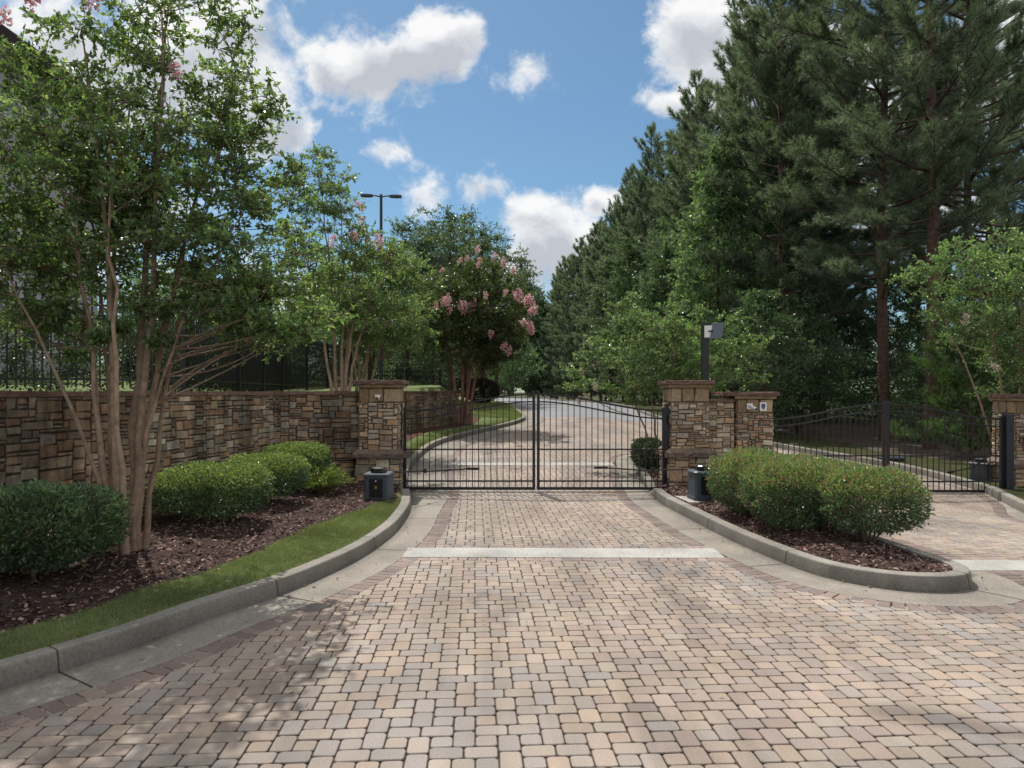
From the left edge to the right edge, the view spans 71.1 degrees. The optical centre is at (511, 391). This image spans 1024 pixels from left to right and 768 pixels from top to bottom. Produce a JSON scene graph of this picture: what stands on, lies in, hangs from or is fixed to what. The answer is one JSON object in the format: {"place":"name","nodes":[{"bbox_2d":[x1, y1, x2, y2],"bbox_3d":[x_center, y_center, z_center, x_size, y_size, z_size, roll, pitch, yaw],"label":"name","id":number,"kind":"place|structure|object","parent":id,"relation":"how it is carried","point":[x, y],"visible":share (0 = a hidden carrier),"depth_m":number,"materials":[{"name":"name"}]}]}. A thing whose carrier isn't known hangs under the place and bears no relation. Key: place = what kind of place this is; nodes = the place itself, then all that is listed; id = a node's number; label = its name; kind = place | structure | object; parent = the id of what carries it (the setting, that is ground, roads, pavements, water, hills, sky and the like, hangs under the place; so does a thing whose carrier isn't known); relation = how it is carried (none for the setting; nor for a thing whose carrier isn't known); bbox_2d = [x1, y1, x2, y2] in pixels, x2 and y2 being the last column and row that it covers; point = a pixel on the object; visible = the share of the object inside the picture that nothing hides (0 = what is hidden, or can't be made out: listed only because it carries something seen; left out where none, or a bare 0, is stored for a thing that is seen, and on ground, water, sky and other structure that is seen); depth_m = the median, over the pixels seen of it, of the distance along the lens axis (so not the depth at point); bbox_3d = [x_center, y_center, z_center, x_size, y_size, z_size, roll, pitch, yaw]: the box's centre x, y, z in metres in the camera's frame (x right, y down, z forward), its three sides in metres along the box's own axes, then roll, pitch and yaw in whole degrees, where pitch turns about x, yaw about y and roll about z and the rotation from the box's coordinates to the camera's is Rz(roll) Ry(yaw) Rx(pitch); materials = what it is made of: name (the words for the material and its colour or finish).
{"place":"outdoors","nodes":[
{"label":"outdoors","id":0,"kind":"place"},
{"bbox_2d":[0,481,400,633],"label":"mulch bed","id":1,"kind":"object","parent":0,"point":[15,592],"visible":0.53,"depth_m":6.96,"materials":[{"name":"brown wood"}]},
{"bbox_2d":[0,476,134,578],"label":"clipped shrub","id":2,"kind":"object","parent":1,"relation":"on","point":[54,497],"visible":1,"depth_m":6.02,"materials":[{"name":"green plant"}]},
{"bbox_2d":[0,391,358,544],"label":"retaining wall","id":3,"kind":"structure","parent":1,"relation":"on","point":[40,438],"depth_m":9.52,"materials":[{"name":"stone"}]},
{"bbox_2d":[0,0,365,554],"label":"crepe myrtle tree","id":4,"kind":"object","parent":1,"relation":"on","point":[241,294],"visible":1,"depth_m":7.06,"materials":[{"name":"green plant"}]},
{"bbox_2d":[145,459,276,522],"bbox_3d":[-3.626,1.242,8.732,1.396,0.831,1.348,0,0,0],"label":"clipped shrub","id":5,"kind":"object","parent":1,"relation":"on","point":[258,480],"visible":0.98,"depth_m":8.44,"materials":[{"name":"green plant"}]},
{"bbox_2d":[219,450,314,502],"bbox_3d":[-3.531,1.241,10.255,1.235,0.810,1.249,0,0,0],"label":"clipped shrub","id":6,"kind":"object","parent":1,"relation":"on","point":[294,476],"visible":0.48,"depth_m":10.08,"materials":[{"name":"green plant"}]},
{"bbox_2d":[259,439,335,482],"bbox_3d":[-3.506,1.203,11.634,1.207,0.866,1.138,0,0,0],"label":"clipped shrub","id":7,"kind":"object","parent":1,"relation":"on","point":[302,448],"visible":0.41,"depth_m":11.47,"materials":[{"name":"green plant"}]},
{"bbox_2d":[301,463,358,494],"bbox_3d":[-2.899,1.342,11.147,1.053,0.528,0.820,0,0,0],"label":"feathery shrub","id":8,"kind":"object","parent":1,"relation":"on","point":[327,482],"visible":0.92,"depth_m":11.08,"materials":[{"name":"green plant"}]},
{"bbox_2d":[350,380,410,488],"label":"gate pillar","id":9,"kind":"structure","parent":1,"relation":"on","point":[379,432],"depth_m":12.85,"materials":[{"name":"stone"}]},
{"bbox_2d":[400,405,402,448],"bbox_3d":[-2.060,1.040,13.183,0.109,1.600,0.130,0,0,0],"label":"gate post","id":10,"kind":"object","parent":9,"relation":"attached to","point":[401,430],"visible":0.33,"depth_m":13.16,"materials":[{"name":"metal"}]},
{"bbox_2d":[403,391,534,489],"bbox_3d":[-0.780,0.889,13.120,2.418,1.812,0.062,0,0,0],"label":"gate leaf","id":11,"kind":"object","parent":10,"relation":"attached to","point":[405,449],"visible":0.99,"depth_m":13.10,"materials":[{"name":"black paint"}]},
{"bbox_2d":[363,466,478,514],"bbox_3d":[-1.605,1.505,11.975,0.861,0.690,2.859,0,0,26],"label":"gate operator","id":12,"kind":"object","parent":1,"relation":"on","point":[378,482],"visible":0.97,"depth_m":10.88,"materials":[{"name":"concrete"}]},
{"bbox_2d":[0,485,401,659],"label":"grass strip","id":13,"kind":"object","parent":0,"point":[399,494],"depth_m":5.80,"materials":[{"name":"green plant"}]},
{"bbox_2d":[0,366,445,390],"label":"lawn","id":14,"kind":"structure","parent":0,"point":[408,388],"depth_m":20.17,"materials":[{"name":"green plant"}]},
{"bbox_2d":[0,24,124,373],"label":"building","id":15,"kind":"structure","parent":14,"relation":"on","point":[10,35],"depth_m":20.87,"materials":[{"name":"white ceramic"}]},
{"bbox_2d":[0,307,308,391],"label":"fence hedge","id":16,"kind":"object","parent":14,"relation":"on","point":[20,352],"visible":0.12,"depth_m":13.25,"materials":[{"name":"green plant"}]},
{"bbox_2d":[0,281,351,390],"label":"iron fence","id":17,"kind":"object","parent":14,"relation":"on","point":[254,372],"visible":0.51,"depth_m":16.43,"materials":[{"name":"black metal"}]},
{"bbox_2d":[245,140,430,390],"bbox_3d":[-3.703,-2.691,15.591,4.076,5.783,2.896,0,0,0],"label":"crepe myrtle tree","id":18,"kind":"object","parent":14,"relation":"on","point":[377,304],"visible":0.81,"depth_m":15.56,"materials":[{"name":"green plant"}]},
{"bbox_2d":[292,201,448,390],"bbox_3d":[-3.767,-2.484,19.506,4.184,5.372,3.696,0,0,0],"label":"crepe myrtle tree","id":19,"kind":"object","parent":14,"relation":"on","point":[392,335],"visible":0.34,"depth_m":19.25,"materials":[{"name":"green plant"}]},
{"bbox_2d":[98,365,520,417],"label":"lawn bank","id":20,"kind":"structure","parent":0,"point":[459,398],"depth_m":37.15,"materials":[{"name":"green plant"}]},
{"bbox_2d":[378,211,446,379],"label":"broadleaf tree","id":21,"kind":"object","parent":20,"relation":"on","point":[406,360],"visible":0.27,"depth_m":45.80,"materials":[{"name":"green plant"}]},
{"bbox_2d":[387,206,460,384],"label":"broadleaf tree","id":22,"kind":"object","parent":20,"relation":"on","point":[425,228],"visible":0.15,"depth_m":47.18,"materials":[{"name":"green plant"}]},
{"bbox_2d":[404,203,500,390],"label":"broadleaf tree","id":23,"kind":"object","parent":20,"relation":"on","point":[449,225],"visible":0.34,"depth_m":44.63,"materials":[{"name":"green plant"}]},
{"bbox_2d":[441,218,524,391],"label":"broadleaf tree","id":24,"kind":"object","parent":20,"relation":"on","point":[487,247],"visible":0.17,"depth_m":48.09,"materials":[{"name":"green plant"}]},
{"bbox_2d":[473,229,533,390],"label":"broadleaf tree","id":25,"kind":"object","parent":20,"relation":"on","point":[515,261],"visible":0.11,"depth_m":54.90,"materials":[{"name":"green plant"}]},
{"bbox_2d":[485,340,546,391],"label":"broadleaf tree","id":26,"kind":"object","parent":20,"relation":"on","point":[518,379],"visible":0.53,"depth_m":65.19,"materials":[{"name":"green plant"}]},
{"bbox_2d":[407,417,480,441],"bbox_3d":[-2.812,1.362,22.322,1.811,0.589,18.044,0,0,5],"label":"mulch bed","id":27,"kind":"object","parent":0,"point":[426,430],"visible":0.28,"depth_m":24.83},
{"bbox_2d":[404,391,458,430],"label":"stone wall","id":28,"kind":"structure","parent":27,"relation":"on","point":[414,400],"depth_m":25.32,"materials":[{"name":"brown stone"}]},
{"bbox_2d":[396,245,544,423],"bbox_3d":[-1.785,-1.924,27.276,6.022,6.667,5.094,0,0,0],"label":"crepe myrtle tree","id":29,"kind":"object","parent":27,"relation":"on","point":[500,329],"visible":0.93,"depth_m":26.57,"materials":[{"name":"green plant"}]},
{"bbox_2d":[0,417,1023,767],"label":"brick paving","id":30,"kind":"structure","parent":0,"point":[978,667],"depth_m":4.79,"materials":[{"name":"beige brick"}]},
{"bbox_2d":[0,0,1023,392],"label":"sky","id":31,"kind":"structure","parent":0,"point":[528,114],"materials":[{"name":"blue"}]},
{"bbox_2d":[6,421,1023,767],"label":"paving sand","id":32,"kind":"structure","parent":0,"point":[858,435],"depth_m":5.83,"materials":[{"name":"beige sand"}]},
{"bbox_2d":[402,548,724,558],"bbox_3d":[0.570,1.853,8.179,3.586,0.035,0.480,0,0,1],"label":"front concrete band","id":33,"kind":"object","parent":32,"relation":"on","point":[591,553],"visible":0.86,"depth_m":8.13,"materials":[{"name":"grey concrete"}]},
{"bbox_2d":[634,451,972,591],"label":"island kerb","id":34,"kind":"structure","parent":32,"relation":"on","point":[955,580],"depth_m":7.22,"materials":[{"name":"concrete"}]},
{"bbox_2d":[616,455,1023,607],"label":"island gutter","id":35,"kind":"object","parent":32,"relation":"on","point":[991,584],"visible":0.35,"depth_m":7.07,"materials":[{"name":"concrete"}]},
{"bbox_2d":[952,560,1023,570],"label":"lane concrete band","id":36,"kind":"object","parent":32,"relation":"on","point":[1009,565],"visible":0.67,"depth_m":7.62,"materials":[{"name":"grey concrete"}]},
{"bbox_2d":[492,398,660,420],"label":"asphalt road","id":37,"kind":"structure","parent":0,"point":[583,412],"depth_m":41.43,"materials":[{"name":"grey asphalt"}]},
{"bbox_2d":[0,404,541,717],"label":"gutter","id":38,"kind":"object","parent":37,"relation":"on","point":[58,686],"visible":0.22,"depth_m":5.93,"materials":[{"name":"concrete"}]},
{"bbox_2d":[0,401,525,689],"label":"kerb","id":39,"kind":"structure","parent":38,"relation":"on","point":[33,665],"depth_m":5.69,"materials":[{"name":"concrete"}]},
{"bbox_2d":[528,398,1023,520],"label":"gutter","id":40,"kind":"object","parent":37,"relation":"on","point":[1012,512],"visible":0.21,"depth_m":12.65,"materials":[{"name":"concrete"}]},
{"bbox_2d":[459,397,1023,512],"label":"kerb","id":41,"kind":"structure","parent":40,"relation":"on","point":[1001,495],"depth_m":16.56,"materials":[{"name":"concrete"}]},
{"bbox_2d":[458,390,900,401],"bbox_3d":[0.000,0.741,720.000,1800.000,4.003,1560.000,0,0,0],"label":"ground","id":42,"kind":"structure","parent":0,"point":[586,397],"depth_m":240.69,"materials":[{"name":"green plant"}]},
{"bbox_2d":[343,339,745,399],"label":"wood","id":43,"kind":"object","parent":42,"relation":"on","point":[533,386],"visible":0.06,"depth_m":127.51,"materials":[{"name":"green plant"}]},
{"bbox_2d":[560,399,1023,499],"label":"forest floor","id":44,"kind":"structure","parent":0,"point":[1018,492],"depth_m":21.42,"materials":[{"name":"brown soil"}]},
{"bbox_2d":[505,243,550,386],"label":"broadleaf tree","id":45,"kind":"object","parent":44,"relation":"on","point":[538,299],"visible":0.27,"depth_m":107.36,"materials":[{"name":"green plant"}]},
{"bbox_2d":[524,295,558,386],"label":"broadleaf tree","id":46,"kind":"object","parent":44,"relation":"on","point":[535,337],"visible":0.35,"depth_m":106.71,"materials":[{"name":"green plant"}]},
{"bbox_2d":[537,276,572,398],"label":"pine tree","id":47,"kind":"object","parent":44,"relation":"on","point":[552,322],"visible":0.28,"depth_m":99.95,"materials":[{"name":"green plant"}]},
{"bbox_2d":[541,255,578,399],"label":"pine tree","id":48,"kind":"object","parent":44,"relation":"on","point":[557,298],"visible":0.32,"depth_m":95.73,"materials":[{"name":"green plant"}]},
{"bbox_2d":[551,255,589,399],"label":"pine tree","id":49,"kind":"object","parent":44,"relation":"on","point":[558,346],"visible":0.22,"depth_m":91.46,"materials":[{"name":"green plant"}]},
{"bbox_2d":[553,234,598,398],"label":"pine tree","id":50,"kind":"object","parent":44,"relation":"on","point":[567,297],"visible":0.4,"depth_m":87.83,"materials":[{"name":"green plant"}]},
{"bbox_2d":[568,222,614,400],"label":"pine tree","id":51,"kind":"object","parent":44,"relation":"on","point":[591,236],"visible":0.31,"depth_m":77.01,"materials":[{"name":"green plant"}]},
{"bbox_2d":[574,198,620,400],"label":"pine tree","id":52,"kind":"object","parent":44,"relation":"on","point":[605,237],"visible":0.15,"depth_m":73.90,"materials":[{"name":"green plant"}]},
{"bbox_2d":[579,255,628,394],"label":"broadleaf tree","id":53,"kind":"object","parent":44,"relation":"on","point":[597,290],"visible":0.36,"depth_m":65.74,"materials":[{"name":"green plant"}]},
{"bbox_2d":[588,164,650,402],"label":"pine tree","id":54,"kind":"object","parent":44,"relation":"on","point":[621,207],"visible":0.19,"depth_m":65.08,"materials":[{"name":"green plant"}]},
{"bbox_2d":[592,227,647,401],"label":"broadleaf tree","id":55,"kind":"object","parent":44,"relation":"on","point":[622,271],"visible":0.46,"depth_m":55.77,"materials":[{"name":"green plant"}]},
{"bbox_2d":[598,168,656,403],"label":"pine tree","id":56,"kind":"object","parent":44,"relation":"on","point":[632,209],"visible":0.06,"depth_m":61.99,"materials":[{"name":"green plant"}]},
{"bbox_2d":[611,120,676,404],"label":"pine tree","id":57,"kind":"object","parent":44,"relation":"on","point":[640,184],"visible":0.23,"depth_m":58.90,"materials":[{"name":"green plant"}]},
{"bbox_2d":[634,138,684,345],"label":"pine tree","id":58,"kind":"object","parent":44,"relation":"on","point":[651,223],"visible":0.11,"depth_m":55.98,"materials":[{"name":"green plant"}]},
{"bbox_2d":[625,216,696,374],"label":"broadleaf tree","id":59,"kind":"object","parent":44,"relation":"on","point":[664,224],"visible":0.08,"depth_m":49.30,"materials":[{"name":"green plant"}]},
{"bbox_2d":[626,238,700,405],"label":"broadleaf tree","id":60,"kind":"object","parent":44,"relation":"on","point":[650,289],"visible":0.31,"depth_m":43.18,"materials":[{"name":"green plant"}]},
{"bbox_2d":[634,68,738,377],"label":"pine tree","id":61,"kind":"object","parent":44,"relation":"on","point":[683,146],"visible":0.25,"depth_m":46.48,"materials":[{"name":"green plant"}]},
{"bbox_2d":[661,78,740,398],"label":"pine tree","id":62,"kind":"object","parent":44,"relation":"on","point":[701,108],"visible":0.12,"depth_m":44.15,"materials":[{"name":"green plant"}]},
{"bbox_2d":[666,36,767,398],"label":"pine tree","id":63,"kind":"object","parent":44,"relation":"on","point":[723,92],"visible":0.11,"depth_m":41.12,"materials":[{"name":"green plant"}]},
{"bbox_2d":[659,139,777,398],"bbox_3d":[8.816,-4.637,31.066,5.075,12.766,5.086,0,0,0],"label":"broadleaf tree","id":64,"kind":"object","parent":44,"relation":"on","point":[705,290],"visible":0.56,"depth_m":30.45,"materials":[{"name":"green plant"}]},
{"bbox_2d":[682,0,846,384],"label":"pine tree","id":65,"kind":"object","parent":44,"relation":"on","point":[733,85],"visible":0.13,"depth_m":35.21,"materials":[{"name":"green plant"}]},
{"bbox_2d":[714,278,827,424],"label":"broadleaf tree","id":66,"kind":"object","parent":44,"relation":"on","point":[765,329],"visible":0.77,"depth_m":24.83,"materials":[{"name":"green plant"}]},
{"bbox_2d":[685,0,877,428],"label":"pine tree","id":67,"kind":"object","parent":44,"relation":"on","point":[770,78],"visible":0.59,"depth_m":29.43,"materials":[{"name":"green plant"}]},
{"bbox_2d":[740,37,824,422],"bbox_3d":[12.432,-7.390,33.328,3.625,18.666,3.869,0,0,0],"label":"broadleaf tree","id":68,"kind":"object","parent":44,"relation":"on","point":[769,230],"visible":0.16,"depth_m":32.89,"materials":[{"name":"green plant"}]},
{"bbox_2d":[735,291,867,434],"bbox_3d":[11.104,-0.860,27.566,4.612,6.021,4.492,0,0,30],"label":"broadleaf tree","id":69,"kind":"object","parent":44,"relation":"on","point":[826,379],"visible":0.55,"depth_m":27.04,"materials":[{"name":"green plant"}]},
{"bbox_2d":[715,0,903,422],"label":"pine tree","id":70,"kind":"object","parent":44,"relation":"on","point":[858,178],"visible":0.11,"depth_m":32.20,"materials":[{"name":"green plant"}]},
{"bbox_2d":[612,252,1021,427],"bbox_3d":[28.654,-2.047,51.185,39.571,10.961,46.356,0,0,0],"label":"woodland understorey","id":71,"kind":"object","parent":44,"relation":"on","point":[872,360],"visible":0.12,"depth_m":33.04,"materials":[{"name":"green plant"}]},
{"bbox_2d":[749,14,897,422],"bbox_3d":[14.450,-7.952,33.681,6.720,20.046,6.906,0,0,45],"label":"pine tree","id":72,"kind":"object","parent":44,"relation":"on","point":[854,314],"visible":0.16,"depth_m":32.70,"materials":[{"name":"green plant"}]},
{"bbox_2d":[743,0,1016,440],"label":"pine tree","id":73,"kind":"object","parent":44,"relation":"on","point":[835,86],"visible":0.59,"depth_m":24.36,"materials":[{"name":"green plant"}]},
{"bbox_2d":[827,0,954,417],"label":"pine tree","id":74,"kind":"object","parent":44,"relation":"on","point":[894,38],"visible":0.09,"depth_m":37.60,"materials":[{"name":"green plant"}]},
{"bbox_2d":[799,0,1023,449],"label":"pine tree","id":75,"kind":"object","parent":44,"relation":"on","point":[928,137],"visible":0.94,"depth_m":21.24,"materials":[{"name":"green plant"}]},
{"bbox_2d":[852,29,978,418],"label":"pine tree","id":76,"kind":"object","parent":44,"relation":"on","point":[909,311],"visible":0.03,"depth_m":42.03,"materials":[{"name":"green plant"}]},
{"bbox_2d":[874,317,1002,441],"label":"broadleaf tree","id":77,"kind":"object","parent":44,"relation":"on","point":[914,393],"visible":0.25,"depth_m":24.54,"materials":[{"name":"green plant"}]},
{"bbox_2d":[856,0,1023,431],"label":"pine tree","id":78,"kind":"object","parent":44,"relation":"on","point":[1014,36],"visible":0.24,"depth_m":26.77,"materials":[{"name":"green plant"}]},
{"bbox_2d":[885,218,1023,442],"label":"crepe myrtle tree","id":79,"kind":"object","parent":44,"relation":"on","point":[989,313],"visible":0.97,"depth_m":15.63,"materials":[{"name":"green plant"}]},
{"bbox_2d":[887,0,1023,417],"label":"pine tree","id":80,"kind":"object","parent":44,"relation":"on","point":[1019,136],"visible":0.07,"depth_m":32.84,"materials":[{"name":"green plant"}]},
{"bbox_2d":[890,320,1023,459],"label":"young pine tree","id":81,"kind":"object","parent":44,"relation":"on","point":[945,375],"visible":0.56,"depth_m":19.42,"materials":[{"name":"green plant"}]},
{"bbox_2d":[928,226,1023,416],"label":"broadleaf tree","id":82,"kind":"object","parent":44,"relation":"on","point":[990,292],"visible":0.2,"depth_m":20.96,"materials":[{"name":"green plant"}]},
{"bbox_2d":[985,394,1023,486],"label":"gate pillar","id":83,"kind":"structure","parent":44,"relation":"on","point":[1007,403],"depth_m":14.39,"materials":[{"name":"stone"}]},
{"bbox_2d":[1001,414,1014,489],"bbox_3d":[9.810,1.265,14.180,0.174,1.650,0.163,0,0,0],"label":"gate post","id":84,"kind":"object","parent":44,"relation":"on","point":[1009,451],"visible":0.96,"depth_m":14.11,"materials":[{"name":"metal"}]},
{"bbox_2d":[886,401,1003,492],"bbox_3d":[8.570,1.089,14.200,2.308,1.812,0.062,0,0,0],"label":"gate leaf","id":85,"kind":"object","parent":84,"relation":"attached to","point":[1001,449],"visible":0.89,"depth_m":14.19,"materials":[{"name":"black paint"}]},
{"bbox_2d":[640,452,951,571],"bbox_3d":[3.740,1.733,12.800,2.880,0.462,12.600,0,0,0],"label":"island mulch bed","id":86,"kind":"object","parent":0,"point":[860,558],"visible":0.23,"depth_m":7.89,"materials":[{"name":"brown wood"}]},
{"bbox_2d":[628,436,661,468],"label":"leafy shrub","id":87,"kind":"object","parent":86,"relation":"on","point":[648,453],"visible":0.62,"depth_m":15.37,"materials":[{"name":"green plant"}]},
{"bbox_2d":[594,464,718,511],"bbox_3d":[2.537,1.495,12.088,0.869,0.690,2.730,0,0,-30],"label":"gate operator","id":88,"kind":"object","parent":86,"relation":"on","point":[697,488],"visible":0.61,"depth_m":11.09,"materials":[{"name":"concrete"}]},
{"bbox_2d":[559,291,773,458],"bbox_3d":[3.567,-0.295,16.614,3.978,4.105,3.502,0,0,-41],"label":"crepe myrtle tree","id":89,"kind":"object","parent":86,"relation":"on","point":[659,335],"visible":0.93,"depth_m":16.41,"materials":[{"name":"green plant"}]},
{"bbox_2d":[655,380,717,488],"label":"gate pillar","id":90,"kind":"structure","parent":86,"relation":"on","point":[689,418],"depth_m":13.07,"materials":[{"name":"stone"}]},
{"bbox_2d":[664,404,669,488],"bbox_3d":[2.855,1.030,13.183,0.109,1.620,0.130,0,0,0],"label":"gate post","id":91,"kind":"object","parent":90,"relation":"attached to","point":[667,426],"visible":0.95,"depth_m":13.16,"materials":[{"name":"metal"}]},
{"bbox_2d":[537,391,664,489],"bbox_3d":[1.627,0.889,13.120,2.353,1.812,0.062,0,0,0],"label":"gate leaf","id":92,"kind":"object","parent":91,"relation":"attached to","point":[597,449],"visible":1,"depth_m":13.10,"materials":[{"name":"black paint"}]},
{"bbox_2d":[701,323,723,379],"bbox_3d":[4.038,0.225,14.445,0.462,3.230,0.178,0,0,20],"label":"camera pole","id":93,"kind":"object","parent":86,"relation":"on","point":[714,330],"visible":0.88,"depth_m":14.44,"materials":[{"name":"black metal"}]},
{"bbox_2d":[709,399,734,476],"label":"stone wall","id":94,"kind":"structure","parent":86,"relation":"on","point":[721,427],"depth_m":13.46,"materials":[{"name":"brown stone"}]},
{"bbox_2d":[711,392,779,476],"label":"gate pillar","id":95,"kind":"structure","parent":86,"relation":"on","point":[754,428],"depth_m":13.50,"materials":[{"name":"stone"}]},
{"bbox_2d":[703,449,794,514],"bbox_3d":[3.293,1.260,9.853,1.199,0.935,1.250,0,0,0],"label":"clipped shrub","id":96,"kind":"object","parent":86,"relation":"on","point":[731,501],"visible":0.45,"depth_m":9.75,"materials":[{"name":"green plant"}]},
{"bbox_2d":[735,457,852,530],"bbox_3d":[3.425,1.259,8.751,1.231,0.938,1.237,0,0,0],"label":"clipped shrub","id":97,"kind":"object","parent":86,"relation":"on","point":[791,517],"visible":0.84,"depth_m":8.52,"materials":[{"name":"green plant"}]},
{"bbox_2d":[782,456,883,527],"bbox_3d":[4.001,1.284,9.046,1.184,0.929,1.173,0,0,0],"label":"clipped shrub","id":98,"kind":"object","parent":86,"relation":"on","point":[837,462],"visible":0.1,"depth_m":8.92,"materials":[{"name":"green plant"}]},
{"bbox_2d":[805,462,935,542],"bbox_3d":[3.996,1.265,8.058,1.230,0.926,1.217,0,0,0],"label":"clipped shrub","id":99,"kind":"object","parent":86,"relation":"on","point":[862,524],"visible":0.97,"depth_m":7.78,"materials":[{"name":"green plant"}]},
{"bbox_3d":[5.060,1.215,14.227,0.084,1.750,0.118,0,0,0],"label":"gate post","id":100,"kind":"object","parent":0,"visible":0},
{"bbox_2d":[773,401,885,488],"bbox_3d":[6.255,1.089,14.200,2.278,1.812,0.062,0,0,0],"label":"gate leaf","id":101,"kind":"object","parent":100,"relation":"attached to","point":[883,411],"visible":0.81,"depth_m":14.19,"materials":[{"name":"black paint"}]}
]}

